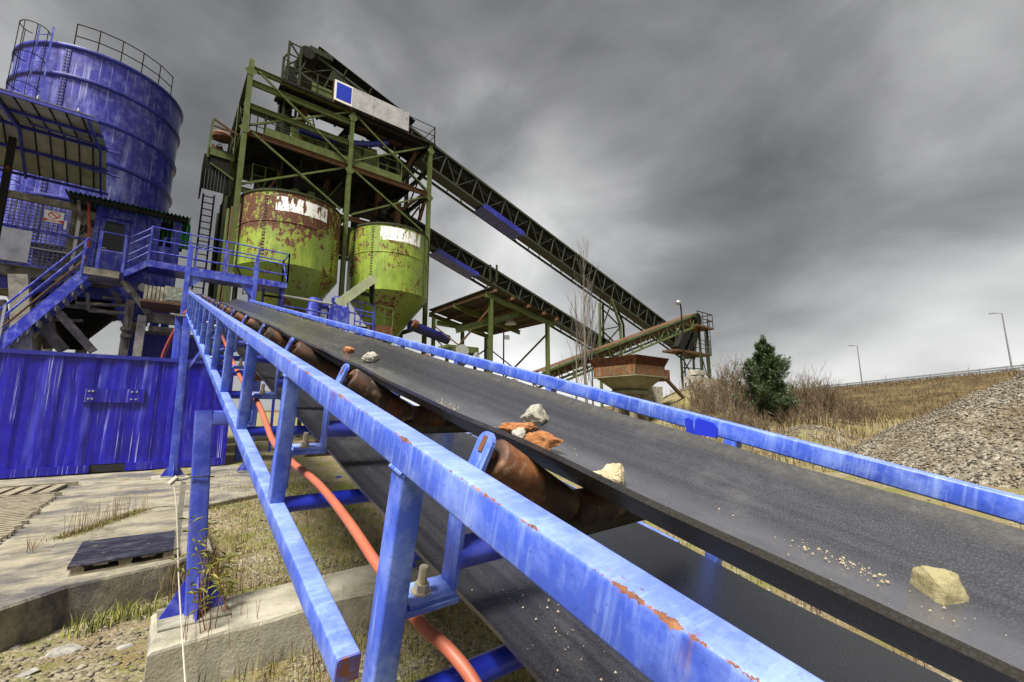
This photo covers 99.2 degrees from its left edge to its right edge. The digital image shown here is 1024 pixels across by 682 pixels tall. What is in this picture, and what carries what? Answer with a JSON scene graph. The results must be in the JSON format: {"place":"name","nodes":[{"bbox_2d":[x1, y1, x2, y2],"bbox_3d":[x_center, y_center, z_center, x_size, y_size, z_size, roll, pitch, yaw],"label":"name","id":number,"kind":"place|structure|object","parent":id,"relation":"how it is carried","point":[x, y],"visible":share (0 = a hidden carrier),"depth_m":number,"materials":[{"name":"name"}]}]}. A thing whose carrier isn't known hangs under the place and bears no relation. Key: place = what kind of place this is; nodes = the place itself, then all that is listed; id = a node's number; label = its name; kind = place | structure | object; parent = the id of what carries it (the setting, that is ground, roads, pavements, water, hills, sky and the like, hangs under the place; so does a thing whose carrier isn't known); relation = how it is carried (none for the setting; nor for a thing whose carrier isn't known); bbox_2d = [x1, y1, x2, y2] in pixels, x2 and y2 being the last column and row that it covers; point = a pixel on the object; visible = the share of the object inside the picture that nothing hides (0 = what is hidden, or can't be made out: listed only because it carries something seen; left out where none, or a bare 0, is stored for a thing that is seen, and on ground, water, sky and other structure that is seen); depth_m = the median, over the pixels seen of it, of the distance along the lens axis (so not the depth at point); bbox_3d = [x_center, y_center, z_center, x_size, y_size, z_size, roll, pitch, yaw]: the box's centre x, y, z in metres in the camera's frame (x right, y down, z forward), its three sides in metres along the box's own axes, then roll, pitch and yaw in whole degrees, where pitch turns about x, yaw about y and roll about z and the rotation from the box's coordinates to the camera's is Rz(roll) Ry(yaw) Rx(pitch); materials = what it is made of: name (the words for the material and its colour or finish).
{"place":"outdoors","nodes":[
{"label":"outdoors","id":0,"kind":"place"},
{"bbox_2d":[200,40,435,436],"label":"screening tower","id":1,"kind":"structure","parent":0,"point":[356,180],"depth_m":21.94,"materials":[{"name":"green metal"}]},
{"bbox_2d":[191,117,237,294],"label":"ladder","id":2,"kind":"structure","parent":1,"relation":"attached to","point":[218,160],"depth_m":20.50,"materials":[{"name":"green metal"}]},
{"bbox_2d":[233,188,341,319],"bbox_3d":[-10.357,-3.009,20.088,4.340,6.349,4.340,7,-12,-38],"label":"aggregate bin","id":3,"kind":"object","parent":1,"relation":"on","point":[302,229],"visible":0.91,"depth_m":18.61,"materials":[{"name":"green metal"}]},
{"bbox_2d":[333,79,408,133],"bbox_3d":[-7.351,-12.357,23.127,4.088,1.269,0.094,7,-12,-38],"label":"name board","id":4,"kind":"object","parent":1,"relation":"attached to","point":[355,98],"visible":1,"depth_m":22.98,"materials":[{"name":"white metal"}]},
{"bbox_2d":[346,222,428,343],"bbox_3d":[-6.622,-2.621,23.160,4.200,5.965,4.200,7,-12,-38],"label":"aggregate bin","id":5,"kind":"object","parent":1,"relation":"on","point":[392,258],"visible":0.91,"depth_m":21.68,"materials":[{"name":"green metal"}]},
{"bbox_2d":[367,306,393,342],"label":"gate platform","id":6,"kind":"structure","parent":5,"relation":"attached to","point":[384,329],"depth_m":20.00,"materials":[{"name":"green paint"}]},
{"bbox_2d":[334,295,374,337],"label":"service platform","id":7,"kind":"structure","parent":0,"point":[360,314],"depth_m":19.11,"materials":[{"name":"blue paint"}]},
{"bbox_2d":[305,297,349,331],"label":"screw drive","id":8,"kind":"structure","parent":7,"relation":"attached to","point":[342,314],"depth_m":17.64,"materials":[{"name":"blue paint"}]},
{"bbox_2d":[334,274,376,307],"bbox_3d":[-6.971,-2.166,19.294,1.833,1.782,0.575,7,-12,-38],"label":"discharge chute","id":9,"kind":"object","parent":7,"relation":"attached to","point":[370,281],"visible":0.86,"depth_m":19.25,"materials":[{"name":"green paint"}]},
{"bbox_2d":[184,472,533,681],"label":"yard grass","id":10,"kind":"structure","parent":0,"point":[318,553],"depth_m":5.02,"materials":[{"name":"plant"}]},
{"bbox_2d":[0,370,1023,681],"bbox_3d":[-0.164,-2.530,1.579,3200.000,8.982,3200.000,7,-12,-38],"label":"ground","id":11,"kind":"structure","parent":0,"point":[324,468],"depth_m":5.34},
{"bbox_2d":[8,644,23,649],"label":"stone","id":12,"kind":"object","parent":11,"relation":"on","point":[16,646],"visible":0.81,"depth_m":3.21,"materials":[{"name":"grey stone"}]},
{"bbox_2d":[14,667,40,677],"bbox_3d":[-3.167,2.176,2.848,0.084,0.041,0.121,-5,-10,28],"label":"stone","id":13,"kind":"object","parent":11,"relation":"on","point":[29,672],"visible":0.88,"depth_m":2.84,"materials":[{"name":"beige stone"}]},
{"bbox_2d":[44,643,83,658],"bbox_3d":[-3.215,2.232,3.140,0.211,0.069,0.133,7,-12,-38],"label":"stone","id":14,"kind":"object","parent":11,"relation":"on","point":[64,649],"visible":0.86,"depth_m":3.11,"materials":[{"name":"grey stone"}]},
{"bbox_2d":[0,230,131,348],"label":"steel staircase","id":15,"kind":"structure","parent":11,"relation":"on","point":[65,294],"depth_m":11.92,"materials":[{"name":"blue metal"}]},
{"bbox_2d":[122,226,289,310],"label":"steel walkway","id":16,"kind":"structure","parent":15,"relation":"attached to","point":[161,268],"depth_m":14.12,"materials":[{"name":"blue paint"}]},
{"bbox_2d":[0,19,182,352],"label":"cement silo","id":17,"kind":"object","parent":11,"relation":"on","point":[137,114],"visible":0.47,"depth_m":16.53,"materials":[{"name":"blue paint"}]},
{"bbox_2d":[0,190,182,356],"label":"plant platform","id":18,"kind":"structure","parent":11,"relation":"on","point":[16,278],"depth_m":12.64,"materials":[{"name":"metal"}]},
{"bbox_2d":[42,210,64,223],"bbox_3d":[-13.526,-3.661,12.871,0.426,0.348,0.021,7,-12,-38],"label":"prohibition sign","id":19,"kind":"object","parent":18,"relation":"attached to","point":[53,216],"visible":1,"depth_m":12.87,"materials":[{"name":"white metal"}]},
{"bbox_2d":[0,88,119,236],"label":"canopy","id":20,"kind":"object","parent":18,"relation":"on","point":[38,137],"visible":1,"depth_m":13.28,"materials":[{"name":"metal"}]},
{"bbox_2d":[32,293,117,349],"bbox_3d":[-13.873,-0.660,13.751,2.300,1.800,2.300,7,-12,-38],"label":"mixer hopper","id":21,"kind":"object","parent":18,"relation":"hanging from","point":[91,325],"visible":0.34,"depth_m":13.44,"materials":[{"name":"metal"}]},
{"bbox_2d":[65,189,190,326],"bbox_3d":[-12.915,-2.287,14.672,2.969,3.907,4.004,7,-12,-38],"label":"control cabin","id":22,"kind":"object","parent":18,"relation":"on","point":[118,217],"visible":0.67,"depth_m":13.84,"materials":[{"name":"blue metal"}]},
{"bbox_2d":[80,201,89,247],"bbox_3d":[-12.769,-3.445,13.023,0.446,1.784,0.080,7,-12,-38],"label":"red pipe","id":23,"kind":"object","parent":22,"relation":"attached to","point":[88,203],"visible":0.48,"depth_m":13.07,"materials":[{"name":"red metal"}]},
{"bbox_2d":[94,217,130,269],"bbox_3d":[-12.521,-2.866,13.638,0.681,1.960,0.105,7,-12,-38],"label":"door","id":24,"kind":"structure","parent":22,"relation":"in","point":[111,242],"depth_m":13.67,"materials":[{"name":"blue paint"}]},
{"bbox_2d":[140,285,193,313],"bbox_3d":[-10.403,-1.245,13.163,1.191,0.531,1.420,7,-12,-38],"label":"drive housing","id":25,"kind":"object","parent":18,"relation":"on","point":[170,301],"visible":0.88,"depth_m":12.67,"materials":[{"name":"metal"}]},
{"bbox_2d":[0,507,213,651],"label":"concrete slab","id":26,"kind":"structure","parent":11,"relation":"on","point":[42,594],"depth_m":3.79,"materials":[{"name":"beige concrete"}]},
{"bbox_2d":[42,481,151,543],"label":"joint grass","id":27,"kind":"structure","parent":26,"relation":"on","point":[116,516],"depth_m":5.47,"materials":[{"name":"brown plant"}]},
{"bbox_2d":[41,507,152,541],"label":"grass","id":28,"kind":"structure","parent":26,"relation":"on","point":[108,522],"depth_m":5.38,"materials":[{"name":"brown plant"}]},
{"bbox_2d":[66,530,174,576],"bbox_3d":[-3.812,2.075,4.326,0.767,0.086,0.948,7,-12,-38],"label":"pallet","id":29,"kind":"object","parent":26,"relation":"on","point":[124,551],"visible":0.96,"depth_m":4.17,"materials":[{"name":"grey wood"}]},
{"bbox_2d":[116,643,133,650],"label":"stone","id":30,"kind":"object","parent":11,"relation":"on","point":[124,646],"visible":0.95,"depth_m":3.17,"materials":[{"name":"grey stone"}]},
{"bbox_2d":[0,463,257,557],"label":"concrete apron","id":31,"kind":"object","parent":11,"relation":"on","point":[102,487],"visible":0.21,"depth_m":7.34,"materials":[{"name":"beige concrete"}]},
{"bbox_2d":[25,531,48,552],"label":"dry weeds","id":32,"kind":"object","parent":31,"relation":"on","point":[31,544],"visible":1,"depth_m":4.43,"materials":[{"name":"beige plant"}]},
{"bbox_2d":[0,481,78,541],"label":"timber grating","id":33,"kind":"object","parent":31,"relation":"on","point":[20,505],"visible":1,"depth_m":6.74,"materials":[{"name":"grey wood"}]},
{"bbox_2d":[0,348,233,478],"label":"shipping container","id":34,"kind":"object","parent":31,"relation":"on","point":[62,413],"visible":0.82,"depth_m":10.13,"materials":[{"name":"blue metal"}]},
{"bbox_2d":[151,473,188,479],"bbox_3d":[-7.487,3.162,9.513,0.655,0.400,0.703,7,-12,-38],"label":"concrete footing","id":35,"kind":"object","parent":31,"relation":"on","point":[158,477],"visible":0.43,"depth_m":9.38,"materials":[{"name":"beige concrete"}]},
{"bbox_2d":[60,572,237,641],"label":"slab edge grass","id":36,"kind":"structure","parent":11,"relation":"on","point":[109,621],"depth_m":3.60,"materials":[{"name":"green plant"}]},
{"bbox_2d":[128,330,199,359],"bbox_3d":[-11.685,1.651,15.323,1.632,4.440,3.156,0,-9,1],"label":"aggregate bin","id":37,"kind":"object","parent":11,"relation":"on","point":[154,343],"visible":0.11,"depth_m":14.53,"materials":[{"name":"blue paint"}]},
{"bbox_2d":[268,290,333,451],"bbox_3d":[-7.880,1.042,16.445,1.891,6.002,0.090,7,-12,-38],"label":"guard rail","id":38,"kind":"object","parent":11,"relation":"on","point":[282,306],"visible":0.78,"depth_m":16.54,"materials":[{"name":"metal"}]},
{"bbox_2d":[144,564,460,681],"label":"concrete footing","id":39,"kind":"object","parent":11,"relation":"on","point":[273,625],"visible":0.38,"depth_m":2.96,"materials":[{"name":"beige concrete"}]},
{"bbox_2d":[169,516,227,633],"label":"weeds","id":40,"kind":"object","parent":39,"relation":"on","point":[202,589],"visible":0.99,"depth_m":2.86,"materials":[{"name":"green plant"}]},
{"bbox_2d":[195,534,248,611],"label":"weeds","id":41,"kind":"object","parent":39,"relation":"on","point":[229,586],"visible":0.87,"depth_m":3.13,"materials":[{"name":"green plant"}]},
{"bbox_2d":[157,245,1023,681],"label":"belt conveyor","id":42,"kind":"object","parent":39,"relation":"on","point":[489,511],"visible":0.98,"depth_m":1.18,"materials":[{"name":"blue paint"}]},
{"bbox_2d":[160,310,186,357],"bbox_3d":[-9.282,0.131,11.960,1.109,2.061,0.175,-4,-10,21],"label":"hose","id":43,"kind":"object","parent":42,"relation":"hanging from","point":[166,347],"visible":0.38,"depth_m":11.96,"materials":[{"name":"rubber"}]},
{"bbox_2d":[173,481,185,554],"bbox_3d":[-2.415,1.282,3.168,0.036,0.517,0.018,7,-12,-38],"label":"board","id":44,"kind":"object","parent":42,"relation":"on","point":[181,498],"visible":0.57,"depth_m":3.17,"materials":[{"name":"wood"}]},
{"bbox_2d":[168,475,214,681],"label":"rope","id":45,"kind":"object","parent":42,"relation":"hanging from","point":[174,479],"visible":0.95,"depth_m":2.86,"materials":[{"name":"beige fabric"}]},
{"bbox_2d":[343,346,353,352],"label":"stone","id":46,"kind":"object","parent":42,"relation":"on","point":[346,349],"visible":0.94,"depth_m":3.93,"materials":[{"name":"orange stone"}]},
{"bbox_2d":[221,333,481,681],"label":"hose","id":47,"kind":"object","parent":42,"relation":"hanging from","point":[447,648],"visible":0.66,"depth_m":1.26,"materials":[{"name":"orange plastic"}]},
{"bbox_2d":[361,352,378,362],"bbox_3d":[-1.143,0.134,3.533,0.153,0.101,0.159,7,-12,-38],"label":"stone","id":48,"kind":"object","parent":42,"relation":"on","point":[371,357],"visible":0.88,"depth_m":3.48,"materials":[{"name":"stone"}]},
{"bbox_2d":[498,422,538,433],"bbox_3d":[0.030,0.370,1.837,0.181,0.056,0.158,7,-12,-38],"label":"stone","id":49,"kind":"object","parent":42,"relation":"on","point":[510,427],"visible":0.72,"depth_m":1.79,"materials":[{"name":"orange stone"}]},
{"bbox_2d":[512,427,525,438],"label":"stone","id":50,"kind":"object","parent":42,"relation":"on","point":[520,432],"visible":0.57,"depth_m":1.70,"materials":[{"name":"stone"}]},
{"bbox_2d":[520,404,548,424],"bbox_3d":[0.110,0.355,2.016,0.126,0.129,0.131,7,-12,-38],"label":"stone","id":51,"kind":"object","parent":42,"relation":"on","point":[535,414],"visible":0.84,"depth_m":1.98,"materials":[{"name":"stone"}]},
{"bbox_2d":[524,431,563,449],"bbox_3d":[0.118,0.377,1.629,0.146,0.082,0.076,1,-9,-9],"label":"stone","id":52,"kind":"object","parent":42,"relation":"on","point":[546,440],"visible":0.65,"depth_m":1.60,"materials":[{"name":"orange stone"}]},
{"bbox_2d":[600,463,624,485],"bbox_3d":[0.310,0.416,1.359,0.082,0.068,0.091,-4,-10,23],"label":"stone","id":53,"kind":"object","parent":42,"relation":"on","point":[614,472],"visible":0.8,"depth_m":1.34,"materials":[{"name":"beige stone"}]},
{"bbox_2d":[310,341,1006,680],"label":"gravel crumbs","id":54,"kind":"object","parent":42,"relation":"on","point":[842,562],"visible":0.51,"depth_m":1.03,"materials":[{"name":"beige stone"}]},
{"bbox_2d":[910,565,968,604],"bbox_3d":[0.913,0.518,0.931,0.082,0.066,0.069,1,-9,-3],"label":"stone","id":55,"kind":"object","parent":42,"relation":"on","point":[942,586],"visible":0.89,"depth_m":0.91,"materials":[{"name":"yellow stone"}]},
{"bbox_2d":[296,546,365,681],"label":"grass","id":56,"kind":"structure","parent":11,"relation":"on","point":[312,644],"depth_m":2.53,"materials":[{"name":"plant"}]},
{"bbox_2d":[438,344,479,435],"bbox_3d":[-2.656,2.322,19.350,2.653,4.403,1.213,7,-12,-38],"label":"feeder","id":57,"kind":"object","parent":11,"relation":"on","point":[466,350],"visible":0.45,"depth_m":19.45,"materials":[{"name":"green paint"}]},
{"bbox_2d":[428,286,558,387],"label":"open shed","id":58,"kind":"structure","parent":11,"relation":"on","point":[491,311],"depth_m":21.64,"materials":[{"name":"green paint"}]},
{"bbox_2d":[407,319,450,343],"bbox_3d":[-4.228,-0.463,22.731,2.393,1.063,0.860,7,-12,-38],"label":"blue duct","id":59,"kind":"object","parent":58,"relation":"attached to","point":[415,325],"visible":0.98,"depth_m":22.58,"materials":[{"name":"blue metal"}]},
{"bbox_2d":[503,333,509,376],"bbox_3d":[-0.358,2.501,26.012,0.425,6.180,0.150,7,-12,-38],"label":"pole mast","id":60,"kind":"object","parent":11,"relation":"on","point":[506,337],"visible":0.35,"depth_m":26.35,"materials":[{"name":"metal"}]},
{"bbox_2d":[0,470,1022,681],"bbox_3d":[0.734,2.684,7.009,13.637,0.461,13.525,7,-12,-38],"label":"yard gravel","id":61,"kind":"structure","parent":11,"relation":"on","point":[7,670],"depth_m":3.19,"materials":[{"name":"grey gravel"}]},
{"bbox_2d":[168,570,916,662],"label":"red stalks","id":62,"kind":"object","parent":11,"relation":"on","point":[260,601],"visible":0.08,"depth_m":2.98,"materials":[{"name":"brown plant"}]},
{"bbox_2d":[561,290,590,398],"bbox_3d":[3.954,1.044,26.888,1.911,9.153,1.793,-1,-9,8],"label":"bare tree","id":63,"kind":"object","parent":11,"relation":"on","point":[576,346],"visible":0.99,"depth_m":26.75,"materials":[{"name":"grey plant"}]},
{"bbox_2d":[566,236,598,402],"bbox_3d":[4.521,-0.764,27.418,2.100,12.731,2.590,7,-12,-38],"label":"bare tree","id":64,"kind":"object","parent":11,"relation":"on","point":[584,333],"visible":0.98,"depth_m":27.56,"materials":[{"name":"grey plant"}]},
{"bbox_2d":[578,281,601,404],"bbox_3d":[4.927,0.640,28.551,1.300,10.126,1.777,7,-12,-38],"label":"bare tree","id":65,"kind":"object","parent":11,"relation":"on","point":[591,342],"visible":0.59,"depth_m":28.65,"materials":[{"name":"grey plant"}]},
{"bbox_2d":[598,299,625,407],"bbox_3d":[8.660,1.666,37.172,5.383,11.397,1.655,7,-12,-38],"label":"trestle","id":66,"kind":"object","parent":11,"relation":"on","point":[620,329],"visible":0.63,"depth_m":36.46,"materials":[{"name":"green paint"}]},
{"bbox_2d":[371,199,614,357],"bbox_3d":[0.334,-3.373,31.395,21.290,7.650,1.240,7,-12,-38],"label":"conveyor gallery","id":67,"kind":"object","parent":66,"relation":"on","point":[448,253],"visible":0.64,"depth_m":29.47,"materials":[{"name":"metal"}]},
{"bbox_2d":[296,45,696,359],"bbox_3d":[3.618,-6.913,34.361,38.879,14.156,1.600,7,-12,-38],"label":"conveyor gallery","id":68,"kind":"object","parent":66,"relation":"on","point":[493,208],"visible":0.66,"depth_m":30.63,"materials":[{"name":"metal"}]},
{"bbox_2d":[532,311,713,387],"bbox_3d":[9.633,1.193,33.166,20.962,9.187,1.800,7,-12,-38],"label":"conveyor gallery","id":69,"kind":"object","parent":11,"relation":"on","point":[633,340],"visible":0.77,"depth_m":33.11,"materials":[{"name":"green paint"}]},
{"bbox_2d":[588,354,669,420],"bbox_3d":[7.335,3.232,25.751,4.474,4.253,3.395,7,-12,-38],"label":"feed hopper","id":70,"kind":"object","parent":11,"relation":"on","point":[634,375],"visible":0.86,"depth_m":24.66,"materials":[{"name":"brown metal"}]},
{"bbox_2d":[612,378,684,418],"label":"retaining wall","id":71,"kind":"structure","parent":11,"relation":"on","point":[656,396],"depth_m":27.90,"materials":[{"name":"concrete"}]},
{"bbox_2d":[675,300,686,386],"bbox_3d":[13.544,1.298,34.668,0.680,9.324,0.468,7,-12,-38],"label":"yard lamp","id":72,"kind":"object","parent":11,"relation":"on","point":[677,302],"visible":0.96,"depth_m":35.07,"materials":[{"name":"metal"}]},
{"bbox_2d":[662,320,711,387],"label":"tail station","id":73,"kind":"object","parent":11,"relation":"on","point":[691,337],"visible":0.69,"depth_m":42.28,"materials":[{"name":"green paint"}]},
{"bbox_2d":[685,369,728,383],"bbox_3d":[15.862,2.999,35.255,5.764,1.053,0.800,7,-12,-38],"label":"block pile","id":74,"kind":"object","parent":11,"relation":"on","point":[693,373],"visible":0.41,"depth_m":33.76,"materials":[{"name":"concrete"}]},
{"bbox_2d":[671,353,768,436],"bbox_3d":[11.757,2.673,24.225,9.681,5.064,5.272,7,-12,-38],"label":"bare scrub","id":75,"kind":"object","parent":11,"relation":"on","point":[734,388],"visible":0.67,"depth_m":24.51,"materials":[{"name":"brown plant"}]},
{"bbox_2d":[731,335,801,416],"bbox_3d":[14.073,2.039,24.425,4.172,5.049,3.710,7,-12,-38],"label":"pine tree","id":76,"kind":"object","parent":11,"relation":"on","point":[766,368],"visible":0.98,"depth_m":23.73,"materials":[{"name":"green plant"}]},
{"bbox_2d":[747,424,866,462],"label":"mound gravel","id":77,"kind":"structure","parent":11,"relation":"on","point":[809,427],"depth_m":17.35,"materials":[{"name":"beige gravel"}]},
{"bbox_2d":[611,367,1022,417],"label":"slope grass","id":78,"kind":"structure","parent":11,"relation":"on","point":[975,375],"depth_m":63.70,"materials":[{"name":"brown plant"}]},
{"bbox_2d":[749,363,892,431],"bbox_3d":[17.148,3.100,25.323,14.554,4.318,6.428,7,-12,-38],"label":"bare scrub","id":79,"kind":"object","parent":11,"relation":"on","point":[827,401],"visible":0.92,"depth_m":24.71,"materials":[{"name":"brown plant"}]},
{"bbox_2d":[848,345,861,381],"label":"street lamp","id":80,"kind":"object","parent":11,"relation":"on","point":[859,361],"visible":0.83,"depth_m":92.25,"materials":[{"name":"grey metal"}]},
{"bbox_2d":[787,364,1023,390],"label":"guard rail","id":81,"kind":"object","parent":11,"relation":"on","point":[947,373],"visible":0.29,"depth_m":80.55,"materials":[{"name":"grey metal"}]},
{"bbox_2d":[843,371,1023,489],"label":"gravel heap","id":82,"kind":"object","parent":11,"relation":"on","point":[970,471],"visible":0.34,"depth_m":9.91,"materials":[{"name":"grey gravel"}]},
{"bbox_2d":[916,366,1023,437],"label":"heap grass","id":83,"kind":"structure","parent":82,"relation":"on","point":[978,399],"depth_m":11.43,"materials":[{"name":"beige plant"}]},
{"bbox_2d":[988,313,1012,369],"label":"street lamp","id":84,"kind":"object","parent":11,"relation":"on","point":[1010,360],"visible":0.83,"depth_m":76.46,"materials":[{"name":"grey metal"}]},
{"bbox_2d":[0,0,1023,409],"label":"sky","id":85,"kind":"structure","parent":0,"point":[817,179],"materials":[{"name":"grey"}]},
{"bbox_2d":[663,382,863,432],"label":"dry grass","id":86,"kind":"structure","parent":0,"point":[685,388],"depth_m":25.53,"materials":[{"name":"beige plant"}]},
{"bbox_2d":[656,377,927,471],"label":"bank grass","id":87,"kind":"structure","parent":0,"point":[878,422],"depth_m":19.08,"materials":[{"name":"beige plant"}]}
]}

